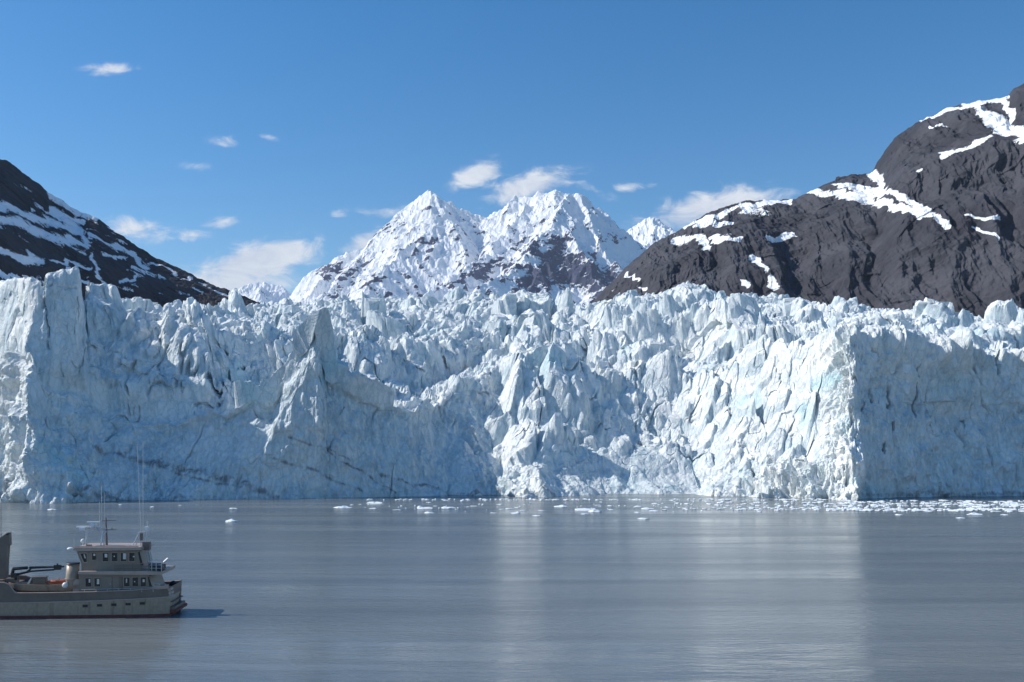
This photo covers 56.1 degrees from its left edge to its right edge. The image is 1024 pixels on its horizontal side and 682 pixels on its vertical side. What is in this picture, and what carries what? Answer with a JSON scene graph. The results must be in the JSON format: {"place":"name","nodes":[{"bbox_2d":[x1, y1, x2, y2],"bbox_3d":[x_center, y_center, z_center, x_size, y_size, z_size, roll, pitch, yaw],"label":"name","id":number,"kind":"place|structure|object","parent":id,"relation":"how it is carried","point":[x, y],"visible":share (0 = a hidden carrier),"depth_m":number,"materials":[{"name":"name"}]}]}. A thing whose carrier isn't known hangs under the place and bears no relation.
{"place":"outdoors","nodes":[
{"label":"outdoors","id":0,"kind":"place"},
{"bbox_2d":[0,159,259,306],"bbox_3d":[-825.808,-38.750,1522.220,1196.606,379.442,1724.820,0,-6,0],"label":"rocky hillside","id":1,"kind":"structure","parent":0,"point":[43,232],"depth_m":1158.12,"materials":[{"name":"grey stone"}]},
{"bbox_2d":[238,189,675,304],"bbox_3d":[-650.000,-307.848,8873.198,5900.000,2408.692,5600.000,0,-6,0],"label":"snowy mountain","id":2,"kind":"structure","parent":0,"point":[553,243],"depth_m":7742.36,"materials":[{"name":"white snow"}]},
{"bbox_2d":[0,266,1023,503],"bbox_3d":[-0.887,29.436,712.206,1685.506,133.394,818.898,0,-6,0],"label":"glacier","id":3,"kind":"object","parent":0,"point":[687,387],"visible":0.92,"depth_m":346.79,"materials":[{"name":"white ice"}]},
{"bbox_2d":[0,493,1023,681],"bbox_3d":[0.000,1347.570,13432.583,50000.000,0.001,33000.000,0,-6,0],"label":"water","id":4,"kind":"structure","parent":0,"point":[303,590],"depth_m":129.28,"materials":[{"name":"grey liquid"}]},
{"bbox_2d":[0,447,186,618],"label":"workboat","id":5,"kind":"object","parent":4,"relation":"on","point":[118,579],"visible":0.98,"depth_m":112.28,"materials":[{"name":"paint"}]},
{"bbox_2d":[8,576,78,591],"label":"tender","id":6,"kind":"object","parent":5,"relation":"on","point":[36,584],"visible":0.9,"depth_m":112.20,"materials":[{"name":"paint"}]},
{"bbox_2d":[46,579,65,583],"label":"kayak","id":7,"kind":"object","parent":6,"relation":"on","point":[56,581],"visible":1,"depth_m":112.56,"materials":[{"name":"orange plastic"}]},
{"bbox_2d":[62,581,67,587],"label":"buoy","id":8,"kind":"object","parent":6,"relation":"hanging from","point":[65,584],"visible":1,"depth_m":111.93,"materials":[{"name":"white paint"}]},
{"bbox_2d":[79,553,86,562],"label":"window","id":9,"kind":"structure","parent":5,"relation":"in","point":[83,556],"depth_m":112.76,"materials":[{"name":"black glass"}]},
{"bbox_2d":[85,578,91,586],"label":"window","id":10,"kind":"structure","parent":5,"relation":"in","point":[88,581],"depth_m":112.13,"materials":[{"name":"black glass"}]},
{"bbox_2d":[92,552,95,559],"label":"window","id":11,"kind":"structure","parent":5,"relation":"in","point":[93,553],"depth_m":112.85,"materials":[{"name":"black glass"}]},
{"bbox_2d":[94,578,100,586],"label":"window","id":12,"kind":"structure","parent":5,"relation":"in","point":[97,581],"depth_m":112.19,"materials":[{"name":"blue glass"}]},
{"bbox_2d":[102,552,108,561],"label":"window","id":13,"kind":"structure","parent":5,"relation":"in","point":[105,555],"depth_m":112.90,"materials":[{"name":"black glass"}]},
{"bbox_2d":[103,577,111,590],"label":"door","id":14,"kind":"structure","parent":5,"relation":"in","point":[107,581],"depth_m":112.23,"materials":[{"name":"grey paint"}]},
{"bbox_2d":[111,552,117,561],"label":"window","id":15,"kind":"structure","parent":5,"relation":"in","point":[114,555],"depth_m":112.98,"materials":[{"name":"black glass"}]},
{"bbox_2d":[119,577,121,589],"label":"door","id":16,"kind":"structure","parent":5,"relation":"in","point":[120,578],"depth_m":112.32,"materials":[{"name":"grey paint"}]},
{"bbox_2d":[120,552,126,561],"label":"window","id":17,"kind":"structure","parent":5,"relation":"in","point":[123,555],"depth_m":113.04,"materials":[{"name":"black glass"}]},
{"bbox_2d":[123,577,129,586],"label":"window","id":18,"kind":"structure","parent":5,"relation":"in","point":[126,580],"depth_m":112.38,"materials":[{"name":"grey glass"}]},
{"bbox_2d":[129,552,134,561],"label":"window","id":19,"kind":"structure","parent":5,"relation":"in","point":[131,554],"depth_m":113.10,"materials":[{"name":"black glass"}]},
{"bbox_2d":[132,577,137,586],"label":"window","id":20,"kind":"structure","parent":5,"relation":"in","point":[134,579],"depth_m":112.43,"materials":[{"name":"black glass"}]},
{"bbox_2d":[140,577,145,586],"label":"window","id":21,"kind":"structure","parent":5,"relation":"in","point":[142,579],"depth_m":112.50,"materials":[{"name":"black glass"}]},
{"bbox_2d":[367,502,382,503],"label":"ice floe","id":22,"kind":"object","parent":4,"relation":"on","point":[374,503],"visible":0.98,"depth_m":298.89,"materials":[{"name":"white ice"}]},
{"bbox_2d":[417,506,431,508],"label":"ice floe","id":23,"kind":"object","parent":4,"relation":"on","point":[419,507],"visible":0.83,"depth_m":277.89,"materials":[{"name":"white ice"}]},
{"bbox_2d":[575,508,596,510],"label":"ice floe","id":24,"kind":"object","parent":4,"relation":"on","point":[583,509],"visible":0.81,"depth_m":271.54,"materials":[{"name":"white ice"}]},
{"bbox_2d":[364,498,1023,512],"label":"brash ice","id":25,"kind":"structure","parent":4,"relation":"on","point":[979,507],"depth_m":289.83,"materials":[{"name":"white ice"}]},
{"bbox_2d":[0,0,1023,293],"label":"sky","id":26,"kind":"structure","parent":0,"point":[237,144],"materials":[{"name":"blue"}]},
{"bbox_2d":[591,83,1023,318],"bbox_3d":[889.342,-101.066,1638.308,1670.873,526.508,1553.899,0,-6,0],"label":"rocky mountain","id":27,"kind":"structure","parent":0,"point":[931,207],"depth_m":1264.91,"materials":[{"name":"grey stone"}]}
]}

